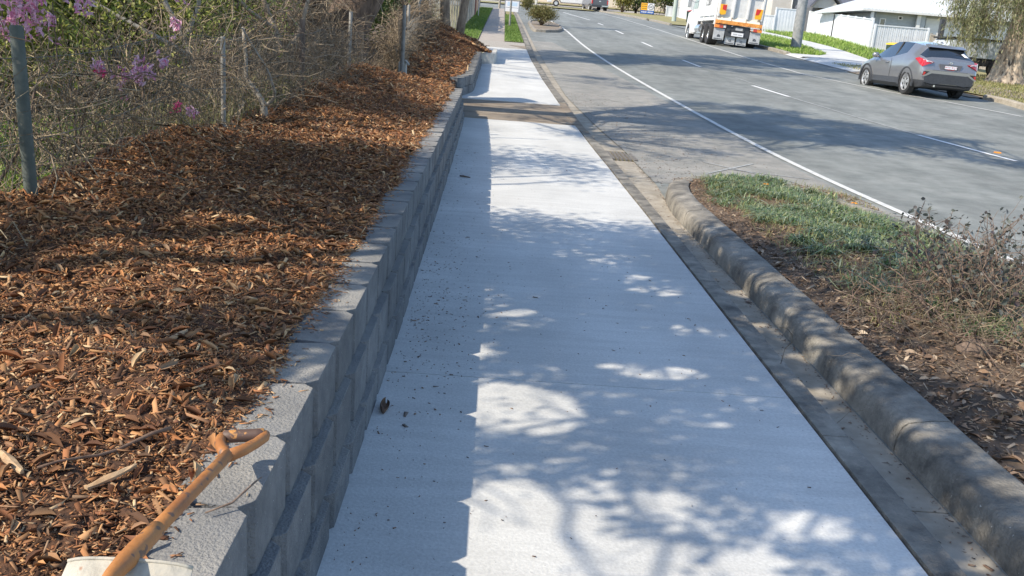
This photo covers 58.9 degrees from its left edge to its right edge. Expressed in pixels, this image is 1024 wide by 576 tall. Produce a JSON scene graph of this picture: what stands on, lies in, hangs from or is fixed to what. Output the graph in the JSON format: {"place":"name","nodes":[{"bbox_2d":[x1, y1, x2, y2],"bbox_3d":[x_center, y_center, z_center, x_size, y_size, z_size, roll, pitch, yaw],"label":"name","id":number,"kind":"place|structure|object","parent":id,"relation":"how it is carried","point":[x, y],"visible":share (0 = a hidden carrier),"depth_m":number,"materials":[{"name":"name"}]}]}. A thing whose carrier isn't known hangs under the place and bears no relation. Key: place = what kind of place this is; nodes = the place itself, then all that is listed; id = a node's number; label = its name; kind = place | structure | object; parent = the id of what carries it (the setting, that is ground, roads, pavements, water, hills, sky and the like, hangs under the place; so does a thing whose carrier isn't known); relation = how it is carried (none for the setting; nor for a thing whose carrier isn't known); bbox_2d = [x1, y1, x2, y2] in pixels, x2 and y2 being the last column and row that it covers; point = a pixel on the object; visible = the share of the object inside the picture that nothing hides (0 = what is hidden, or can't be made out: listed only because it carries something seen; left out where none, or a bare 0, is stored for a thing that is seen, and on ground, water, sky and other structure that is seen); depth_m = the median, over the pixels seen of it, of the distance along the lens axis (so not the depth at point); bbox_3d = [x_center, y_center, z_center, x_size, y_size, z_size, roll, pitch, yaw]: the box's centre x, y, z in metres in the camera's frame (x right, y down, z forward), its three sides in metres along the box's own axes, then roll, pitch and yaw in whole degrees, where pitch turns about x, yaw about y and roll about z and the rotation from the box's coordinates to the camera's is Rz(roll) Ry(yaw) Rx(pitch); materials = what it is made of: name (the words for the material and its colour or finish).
{"place":"outdoors","nodes":[
{"label":"outdoors","id":0,"kind":"place"},
{"bbox_2d":[0,0,436,190],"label":"yard ground","id":1,"kind":"structure","parent":0,"point":[362,50],"depth_m":14.12,"materials":[{"name":"plant"}]},
{"bbox_2d":[0,0,73,104],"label":"leafy bush","id":2,"kind":"object","parent":1,"relation":"on","point":[7,44],"visible":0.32,"depth_m":7.10,"materials":[{"name":"green plant"}]},
{"bbox_2d":[0,0,95,184],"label":"flowering shrub","id":3,"kind":"object","parent":1,"relation":"on","point":[15,13],"visible":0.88,"depth_m":5.02,"materials":[{"name":"purple plant"}]},
{"bbox_2d":[0,0,128,118],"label":"leafy bush","id":4,"kind":"object","parent":1,"relation":"on","point":[70,5],"visible":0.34,"depth_m":9.61,"materials":[{"name":"green plant"}]},
{"bbox_2d":[0,0,149,92],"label":"leafy bush","id":5,"kind":"object","parent":1,"relation":"on","point":[67,16],"visible":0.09,"depth_m":11.13,"materials":[{"name":"green plant"}]},
{"bbox_2d":[57,49,168,165],"bbox_3d":[-2.655,-1.127,6.130,0.536,0.966,0.976,8,16,14],"label":"flowering shrub","id":6,"kind":"object","parent":1,"relation":"on","point":[161,65],"visible":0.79,"depth_m":6.07,"materials":[{"name":"purple plant"}]},
{"bbox_2d":[0,96,240,190],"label":"grass","id":7,"kind":"structure","parent":1,"relation":"on","point":[16,176],"depth_m":7.66,"materials":[{"name":"plant"}]},
{"bbox_2d":[27,0,218,60],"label":"leafy bush","id":8,"kind":"object","parent":1,"relation":"on","point":[116,23],"visible":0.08,"depth_m":15.56,"materials":[{"name":"green plant"}]},
{"bbox_2d":[91,0,200,101],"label":"crooked tree","id":9,"kind":"object","parent":1,"relation":"on","point":[168,8],"visible":0.38,"depth_m":9.21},
{"bbox_2d":[42,0,257,98],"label":"leafy bush","id":10,"kind":"object","parent":1,"relation":"on","point":[147,13],"visible":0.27,"depth_m":11.54,"materials":[{"name":"green plant"}]},
{"bbox_2d":[0,0,300,245],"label":"dry vine","id":11,"kind":"object","parent":1,"relation":"on","point":[68,102],"visible":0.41,"depth_m":6.02,"materials":[{"name":"plant"}]},
{"bbox_2d":[133,0,198,134],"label":"flowering shrub","id":12,"kind":"object","parent":1,"relation":"on","point":[176,26],"visible":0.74,"depth_m":7.33,"materials":[{"name":"pink plant"}]},
{"bbox_2d":[0,11,373,196],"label":"wire fence","id":13,"kind":"object","parent":1,"relation":"on","point":[23,117],"visible":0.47,"depth_m":5.49,"materials":[{"name":"metal"}]},
{"bbox_2d":[0,0,392,198],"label":"dry vine","id":14,"kind":"object","parent":13,"relation":"attached to","point":[193,92],"visible":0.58,"depth_m":7.48,"materials":[{"name":"plant"}]},
{"bbox_2d":[24,0,305,88],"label":"creeper leaves","id":15,"kind":"object","parent":14,"relation":"attached to","point":[75,31],"visible":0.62,"depth_m":8.15,"materials":[{"name":"green plant"}]},
{"bbox_2d":[68,55,367,157],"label":"grass","id":16,"kind":"structure","parent":1,"relation":"on","point":[209,112],"depth_m":8.61,"materials":[{"name":"plant"}]},
{"bbox_2d":[172,0,329,52],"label":"leafy bush","id":17,"kind":"object","parent":1,"relation":"on","point":[252,7],"visible":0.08,"depth_m":18.09,"materials":[{"name":"green plant"}]},
{"bbox_2d":[241,27,275,117],"bbox_3d":[-2.542,-2.033,9.108,0.332,1.111,0.434,0,16,-16],"label":"crooked tree","id":18,"kind":"object","parent":1,"relation":"on","point":[268,103],"visible":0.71,"depth_m":9.08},
{"bbox_2d":[238,0,309,82],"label":"crooked tree","id":19,"kind":"object","parent":1,"relation":"on","point":[268,9],"visible":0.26,"depth_m":12.00,"materials":[{"name":"grey plant"}]},
{"bbox_2d":[161,25,398,107],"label":"dry stalks","id":20,"kind":"object","parent":1,"relation":"on","point":[324,77],"visible":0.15,"depth_m":11.20,"materials":[{"name":"plant"}]},
{"bbox_2d":[277,0,383,68],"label":"leaning tree","id":21,"kind":"object","parent":1,"relation":"on","point":[363,7],"visible":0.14,"depth_m":16.45,"materials":[{"name":"green plant"}]},
{"bbox_2d":[146,0,396,87],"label":"dry vine","id":22,"kind":"object","parent":21,"relation":"attached to","point":[293,5],"visible":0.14,"depth_m":13.69,"materials":[{"name":"plant"}]},
{"bbox_2d":[328,0,410,44],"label":"leafy bush","id":23,"kind":"object","parent":1,"relation":"on","point":[376,20],"visible":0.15,"depth_m":23.23,"materials":[{"name":"green plant"}]},
{"bbox_2d":[464,7,491,37],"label":"grass","id":24,"kind":"structure","parent":0,"point":[476,20],"depth_m":49.14,"materials":[{"name":"plant"}]},
{"bbox_2d":[477,39,526,49],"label":"aggregate path","id":25,"kind":"structure","parent":0,"point":[490,43],"depth_m":35.30,"materials":[{"name":"concrete"}]},
{"bbox_2d":[493,55,534,67],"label":"footpath","id":26,"kind":"structure","parent":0,"point":[514,61],"depth_m":28.06,"materials":[{"name":"concrete"}]},
{"bbox_2d":[481,49,496,63],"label":"wall","id":27,"kind":"structure","parent":26,"relation":"on","point":[488,58],"depth_m":26.62,"materials":[{"name":"concrete"}]},
{"bbox_2d":[505,14,522,41],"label":"grass","id":28,"kind":"structure","parent":0,"point":[512,31],"depth_m":44.03,"materials":[{"name":"plant"}]},
{"bbox_2d":[462,98,573,125],"bbox_3d":[-0.095,-3.345,17.317,2.698,0.210,2.850,4,16,-2],"label":"driveway strip","id":29,"kind":"object","parent":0,"point":[513,111],"visible":0.52,"depth_m":17.23,"materials":[{"name":"concrete"}]},
{"bbox_2d":[456,117,602,161],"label":"footpath","id":30,"kind":"structure","parent":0,"point":[519,138],"depth_m":13.89,"materials":[{"name":"concrete"}]},
{"bbox_2d":[438,151,653,225],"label":"footpath","id":31,"kind":"structure","parent":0,"point":[525,186],"depth_m":9.94,"materials":[{"name":"concrete"}]},
{"bbox_2d":[386,210,788,397],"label":"footpath","id":32,"kind":"structure","parent":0,"point":[663,336],"depth_m":5.63,"materials":[{"name":"concrete"}]},
{"bbox_2d":[334,146,810,575],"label":"path debris","id":33,"kind":"object","parent":32,"relation":"on","point":[405,415],"visible":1,"depth_m":4.96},
{"bbox_2d":[224,0,987,170],"bbox_3d":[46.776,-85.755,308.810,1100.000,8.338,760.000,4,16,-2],"label":"ground","id":34,"kind":"structure","parent":0,"point":[981,71],"depth_m":63.84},
{"bbox_2d":[0,19,491,575],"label":"mulch bed","id":35,"kind":"object","parent":34,"relation":"on","point":[6,568],"visible":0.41,"depth_m":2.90,"materials":[{"name":"wood"}]},
{"bbox_2d":[0,450,23,473],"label":"wood offcut","id":36,"kind":"object","parent":35,"relation":"on","point":[7,458],"visible":0.98,"depth_m":2.15,"materials":[{"name":"wood"}]},
{"bbox_2d":[37,426,170,468],"bbox_3d":[-1.023,0.408,2.296,0.012,0.031,0.353,15,19,34],"label":"stick","id":37,"kind":"object","parent":35,"relation":"on","point":[145,436],"visible":1,"depth_m":2.31,"materials":[{"name":"wood"}]},
{"bbox_2d":[84,463,136,489],"bbox_3d":[-0.966,0.452,2.185,0.027,0.014,0.139,13,18,27],"label":"wood offcut","id":38,"kind":"object","parent":35,"relation":"on","point":[108,477],"visible":1,"depth_m":2.17,"materials":[{"name":"wood"}]},
{"bbox_2d":[0,83,439,571],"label":"bark flakes","id":39,"kind":"object","parent":35,"relation":"on","point":[41,529],"visible":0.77,"depth_m":3.88,"materials":[{"name":"wood"}]},
{"bbox_2d":[398,0,430,72],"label":"wire fence","id":40,"kind":"object","parent":35,"relation":"on","point":[404,28],"visible":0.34,"depth_m":18.31,"materials":[{"name":"metal"}]},
{"bbox_2d":[366,0,450,77],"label":"dry vine","id":41,"kind":"object","parent":40,"relation":"attached to","point":[391,56],"visible":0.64,"depth_m":19.41,"materials":[{"name":"plant"}]},
{"bbox_2d":[440,0,468,33],"bbox_3d":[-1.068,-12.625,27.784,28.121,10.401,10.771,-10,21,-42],"label":"twin trunk tree","id":42,"kind":"object","parent":35,"relation":"on","point":[462,17],"visible":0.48,"depth_m":28.95,"materials":[{"name":"grey plant"}]},
{"bbox_2d":[146,88,464,575],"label":"retaining wall","id":43,"kind":"structure","parent":34,"relation":"on","point":[280,519],"depth_m":3.04,"materials":[{"name":"concrete"}]},
{"bbox_2d":[62,428,269,575],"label":"shovel","id":44,"kind":"object","parent":43,"relation":"on","point":[128,560],"visible":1,"depth_m":1.65,"materials":[{"name":"orange wood"}]},
{"bbox_2d":[151,101,447,557],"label":"fallen chips","id":45,"kind":"object","parent":43,"relation":"on","point":[246,409],"visible":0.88,"depth_m":3.58,"materials":[{"name":"wood"}]},
{"bbox_2d":[406,0,460,27],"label":"fence","id":46,"kind":"object","parent":34,"relation":"on","point":[454,11],"visible":0.09,"depth_m":42.35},
{"bbox_2d":[450,52,481,94],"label":"retaining wall","id":47,"kind":"structure","parent":34,"relation":"on","point":[466,82],"depth_m":19.73,"materials":[{"name":"concrete"}]},
{"bbox_2d":[483,46,529,56],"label":"footpath","id":48,"kind":"structure","parent":34,"relation":"on","point":[513,52],"depth_m":31.74,"materials":[{"name":"concrete"}]},
{"bbox_2d":[462,78,559,105],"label":"footpath","id":49,"kind":"structure","parent":34,"relation":"on","point":[512,91],"depth_m":20.22,"materials":[{"name":"concrete"}]},
{"bbox_2d":[478,64,543,82],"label":"footpath","id":50,"kind":"structure","parent":34,"relation":"on","point":[511,73],"depth_m":24.32,"materials":[{"name":"concrete"}]},
{"bbox_2d":[527,51,548,79],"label":"kerb","id":51,"kind":"structure","parent":34,"relation":"on","point":[542,74],"depth_m":27.21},
{"bbox_2d":[543,79,565,103],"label":"kerb","id":52,"kind":"structure","parent":34,"relation":"on","point":[556,94],"depth_m":20.80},
{"bbox_2d":[515,12,623,153],"bbox_3d":[0.711,-13.191,46.628,0.590,3.581,69.113,4,16,-3],"label":"gutter","id":53,"kind":"object","parent":34,"relation":"on","point":[603,140],"visible":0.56,"depth_m":17.78,"materials":[{"name":"concrete"}]},
{"bbox_2d":[559,103,585,130],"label":"kerb","id":54,"kind":"structure","parent":34,"relation":"on","point":[574,120],"depth_m":17.11,"materials":[{"name":"concrete"}]},
{"bbox_2d":[580,130,622,172],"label":"kerb","id":55,"kind":"structure","parent":34,"relation":"on","point":[605,157],"depth_m":13.21,"materials":[{"name":"concrete"}]},
{"bbox_2d":[613,171,655,211],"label":"kerb","id":56,"kind":"structure","parent":34,"relation":"on","point":[636,195],"depth_m":10.28,"materials":[{"name":"concrete"}]},
{"bbox_2d":[614,160,683,227],"bbox_3d":[1.608,-1.177,10.908,0.375,0.101,4.380,4,16,-2],"label":"gutter","id":57,"kind":"object","parent":34,"relation":"on","point":[643,184],"visible":0.55,"depth_m":10.84,"materials":[{"name":"concrete"}]},
{"bbox_2d":[606,151,637,164],"bbox_3d":[1.602,-1.796,13.466,0.380,0.354,0.860,4,16,-2],"label":"drain grate","id":58,"kind":"object","parent":57,"relation":"in","point":[623,156],"visible":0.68,"depth_m":13.32,"materials":[{"name":"grey metal"}]},
{"bbox_2d":[644,210,715,282],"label":"kerb","id":59,"kind":"structure","parent":34,"relation":"on","point":[694,266],"depth_m":7.64,"materials":[{"name":"concrete"}]},
{"bbox_2d":[678,0,814,26],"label":"house","id":60,"kind":"structure","parent":34,"relation":"on","point":[771,5],"depth_m":86.75,"materials":[{"name":"grey brick"}]},
{"bbox_2d":[742,15,775,30],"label":"fence","id":61,"kind":"object","parent":34,"relation":"on","point":[769,22],"visible":0.21,"depth_m":73.14,"materials":[{"name":"white plastic"}]},
{"bbox_2d":[699,281,847,439],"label":"gutter","id":62,"kind":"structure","parent":34,"relation":"on","point":[815,414],"depth_m":4.93,"materials":[{"name":"concrete"}]},
{"bbox_2d":[774,7,795,31],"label":"fence","id":63,"kind":"object","parent":34,"relation":"on","point":[785,19],"visible":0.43,"depth_m":73.19,"materials":[{"name":"white plastic"}]},
{"bbox_2d":[670,227,947,513],"bbox_3d":[1.601,0.175,6.202,0.206,0.058,5.390,4,16,-2],"label":"gutter","id":64,"kind":"object","parent":34,"relation":"on","point":[871,449],"visible":0.52,"depth_m":4.69,"materials":[{"name":"concrete"}]},
{"bbox_2d":[620,163,997,575],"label":"gutter litter","id":65,"kind":"object","parent":64,"relation":"on","point":[988,567],"visible":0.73,"depth_m":4.93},
{"bbox_2d":[762,31,868,61],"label":"footpath","id":66,"kind":"structure","parent":34,"relation":"on","point":[835,53],"depth_m":47.88,"materials":[{"name":"concrete"}]},
{"bbox_2d":[763,28,884,58],"bbox_3d":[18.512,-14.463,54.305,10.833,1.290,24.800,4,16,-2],"label":"verge","id":67,"kind":"structure","parent":34,"relation":"on","point":[824,54],"depth_m":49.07,"materials":[{"name":"plant"}]},
{"bbox_2d":[759,33,826,54],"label":"grass","id":68,"kind":"structure","parent":67,"relation":"on","point":[779,42],"depth_m":49.74,"materials":[{"name":"plant"}]},
{"bbox_2d":[790,0,807,47],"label":"power pole","id":69,"kind":"object","parent":67,"relation":"on","point":[798,28],"visible":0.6,"depth_m":48.73,"materials":[{"name":"concrete"}]},
{"bbox_2d":[806,11,874,47],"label":"fence","id":70,"kind":"object","parent":34,"relation":"on","point":[856,29],"visible":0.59,"depth_m":65.25,"materials":[{"name":"white plastic"}]},
{"bbox_2d":[822,436,966,575],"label":"kerb","id":71,"kind":"structure","parent":34,"relation":"on","point":[927,551],"depth_m":3.46,"materials":[{"name":"concrete"}]},
{"bbox_2d":[871,24,929,49],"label":"fence","id":72,"kind":"object","parent":34,"relation":"on","point":[909,34],"visible":0.59,"depth_m":55.03,"materials":[{"name":"white plastic"}]},
{"bbox_2d":[913,512,1005,575],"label":"gutter","id":73,"kind":"object","parent":34,"relation":"on","point":[936,525],"visible":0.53,"depth_m":3.37,"materials":[{"name":"concrete"}]},
{"bbox_2d":[931,0,1023,84],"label":"weeping tree","id":74,"kind":"object","parent":34,"relation":"on","point":[1008,66],"visible":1,"depth_m":34.55,"materials":[{"name":"green plant"}]},
{"bbox_2d":[317,371,927,575],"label":"footpath","id":75,"kind":"structure","parent":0,"point":[553,484],"depth_m":3.46,"materials":[{"name":"concrete"}]},
{"bbox_2d":[532,41,853,196],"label":"parking lane","id":76,"kind":"structure","parent":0,"point":[573,74],"depth_m":16.60,"materials":[{"name":"asphalt"}]},
{"bbox_2d":[608,11,805,31],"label":"verge","id":77,"kind":"structure","parent":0,"point":[679,21],"depth_m":88.12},
{"bbox_2d":[517,5,1023,198],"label":"road","id":78,"kind":"structure","parent":0,"point":[846,149],"depth_m":22.35,"materials":[{"name":"asphalt"}]},
{"bbox_2d":[528,20,562,32],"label":"island kerb","id":79,"kind":"structure","parent":78,"relation":"on","point":[534,29],"depth_m":48.00,"materials":[{"name":"concrete"}]},
{"bbox_2d":[531,21,559,28],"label":"island soil","id":80,"kind":"structure","parent":79,"relation":"in","point":[537,25],"depth_m":52.45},
{"bbox_2d":[525,2,559,24],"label":"round bush","id":81,"kind":"object","parent":80,"relation":"on","point":[543,13],"visible":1,"depth_m":52.41,"materials":[{"name":"green plant"}]},
{"bbox_2d":[582,0,607,10],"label":"pickup","id":82,"kind":"object","parent":78,"relation":"on","point":[597,4],"visible":0.85,"depth_m":96.80,"materials":[{"name":"grey paint"}]},
{"bbox_2d":[685,0,766,47],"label":"dump truck","id":83,"kind":"object","parent":78,"relation":"on","point":[712,22],"visible":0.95,"depth_m":47.05,"materials":[{"name":"white paint"}]},
{"bbox_2d":[550,20,1012,260],"bbox_3d":[3.598,-8.128,30.994,0.630,2.782,70.025,4,16,-3],"label":"edge line","id":84,"kind":"object","parent":78,"relation":"on","point":[808,170],"visible":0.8,"depth_m":14.49,"materials":[{"name":"paint"}]},
{"bbox_2d":[605,14,1017,115],"bbox_3d":[9.985,-16.800,59.453,2.582,3.874,74.638,3,16,-5],"label":"edge line","id":85,"kind":"object","parent":78,"relation":"on","point":[814,76],"visible":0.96,"depth_m":33.16,"materials":[{"name":"paint"}]},
{"bbox_2d":[858,41,977,98],"bbox_3d":[12.917,-7.097,29.183,2.163,1.648,4.388,4,16,-6],"label":"parked car","id":86,"kind":"object","parent":78,"relation":"on","point":[907,67],"visible":0.99,"depth_m":27.46,"materials":[{"name":"silver metal"}]},
{"bbox_2d":[983,94,1023,109],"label":"kerb","id":87,"kind":"structure","parent":78,"relation":"on","point":[1008,102],"depth_m":27.46,"materials":[{"name":"concrete"}]},
{"bbox_2d":[795,0,853,30],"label":"house","id":88,"kind":"structure","parent":0,"point":[820,5],"depth_m":80.81,"materials":[{"name":"stone"}]},
{"bbox_2d":[643,171,1023,575],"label":"road","id":89,"kind":"structure","parent":0,"point":[973,208],"depth_m":11.12,"materials":[{"name":"asphalt"}]},
{"bbox_2d":[573,94,804,185],"bbox_3d":[3.058,-2.779,16.133,3.590,0.430,11.514,4,16,-2],"label":"road grit","id":90,"kind":"object","parent":89,"relation":"on","point":[654,137],"visible":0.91,"depth_m":15.01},
{"bbox_2d":[665,176,1023,575],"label":"island kerb","id":91,"kind":"structure","parent":89,"relation":"on","point":[975,490],"depth_m":4.38,"materials":[{"name":"concrete"}]},
{"bbox_2d":[673,176,1023,483],"bbox_3d":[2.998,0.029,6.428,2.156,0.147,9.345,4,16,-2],"label":"mulch litter","id":92,"kind":"object","parent":91,"relation":"in","point":[942,395],"visible":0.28,"depth_m":5.32,"materials":[{"name":"brown plant"}]},
{"bbox_2d":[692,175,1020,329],"bbox_3d":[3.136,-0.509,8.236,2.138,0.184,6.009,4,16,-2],"label":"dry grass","id":93,"kind":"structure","parent":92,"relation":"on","point":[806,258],"depth_m":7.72,"materials":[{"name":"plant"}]},
{"bbox_2d":[692,171,1023,344],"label":"groundcover","id":94,"kind":"object","parent":92,"relation":"on","point":[856,235],"visible":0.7,"depth_m":8.38,"materials":[{"name":"green plant"}]},
{"bbox_2d":[731,225,1023,480],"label":"dead leaves","id":95,"kind":"object","parent":92,"relation":"on","point":[956,313],"depth_m":5.31,"materials":[{"name":"plant"}]},
{"bbox_2d":[834,242,1023,369],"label":"twiggy shrub","id":96,"kind":"object","parent":92,"relation":"on","point":[928,307],"visible":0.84,"depth_m":5.53,"materials":[{"name":"brown plant"}]},
{"bbox_2d":[861,197,1023,323],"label":"twiggy shrub","id":97,"kind":"object","parent":92,"relation":"on","point":[996,279],"visible":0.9,"depth_m":5.69,"materials":[{"name":"brown plant"}]},
{"bbox_2d":[911,195,1023,297],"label":"twiggy shrub","id":98,"kind":"object","parent":92,"relation":"on","point":[980,246],"visible":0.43,"depth_m":6.79,"materials":[{"name":"brown plant"}]},
{"bbox_2d":[955,339,999,358],"bbox_3d":[2.642,0.359,5.132,0.251,0.130,0.108,11,17,20],"label":"rock","id":99,"kind":"object","parent":92,"relation":"on","point":[966,348],"visible":0.52,"depth_m":5.10,"materials":[{"name":"brown stone"}]},
{"bbox_2d":[984,298,1023,352],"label":"twiggy shrub","id":100,"kind":"object","parent":92,"relation":"on","point":[1001,311],"visible":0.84,"depth_m":5.05,"materials":[{"name":"brown plant"}]},
{"bbox_2d":[838,196,1021,272],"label":"curb","id":101,"kind":"structure","parent":89,"relation":"on","point":[892,214],"depth_m":10.47,"materials":[{"name":"concrete"}]},
{"bbox_2d":[799,58,1023,98],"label":"driveway","id":102,"kind":"structure","parent":0,"point":[828,62],"depth_m":40.01,"materials":[{"name":"concrete"}]},
{"bbox_2d":[814,0,1012,46],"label":"house","id":103,"kind":"structure","parent":0,"point":[916,13],"depth_m":63.61,"materials":[{"name":"white metal"}]},
{"bbox_2d":[922,18,1007,41],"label":"garage door","id":104,"kind":"structure","parent":103,"relation":"in","point":[933,24],"depth_m":63.70,"materials":[{"name":"metal"}]},
{"bbox_2d":[832,62,1023,102],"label":"grass","id":105,"kind":"structure","parent":0,"point":[997,84],"depth_m":32.17,"materials":[{"name":"plant"}]},
{"bbox_2d":[933,36,1001,74],"bbox_3d":[19.884,-9.610,37.972,5.690,1.496,1.780,4,16,-2],"label":"camper trailer","id":106,"kind":"object","parent":105,"relation":"on","point":[993,50],"visible":0.26,"depth_m":37.10,"materials":[{"name":"white metal"}]},
{"bbox_2d":[848,71,1023,97],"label":"curb","id":107,"kind":"structure","parent":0,"point":[967,94],"depth_m":29.89,"materials":[{"name":"concrete"}]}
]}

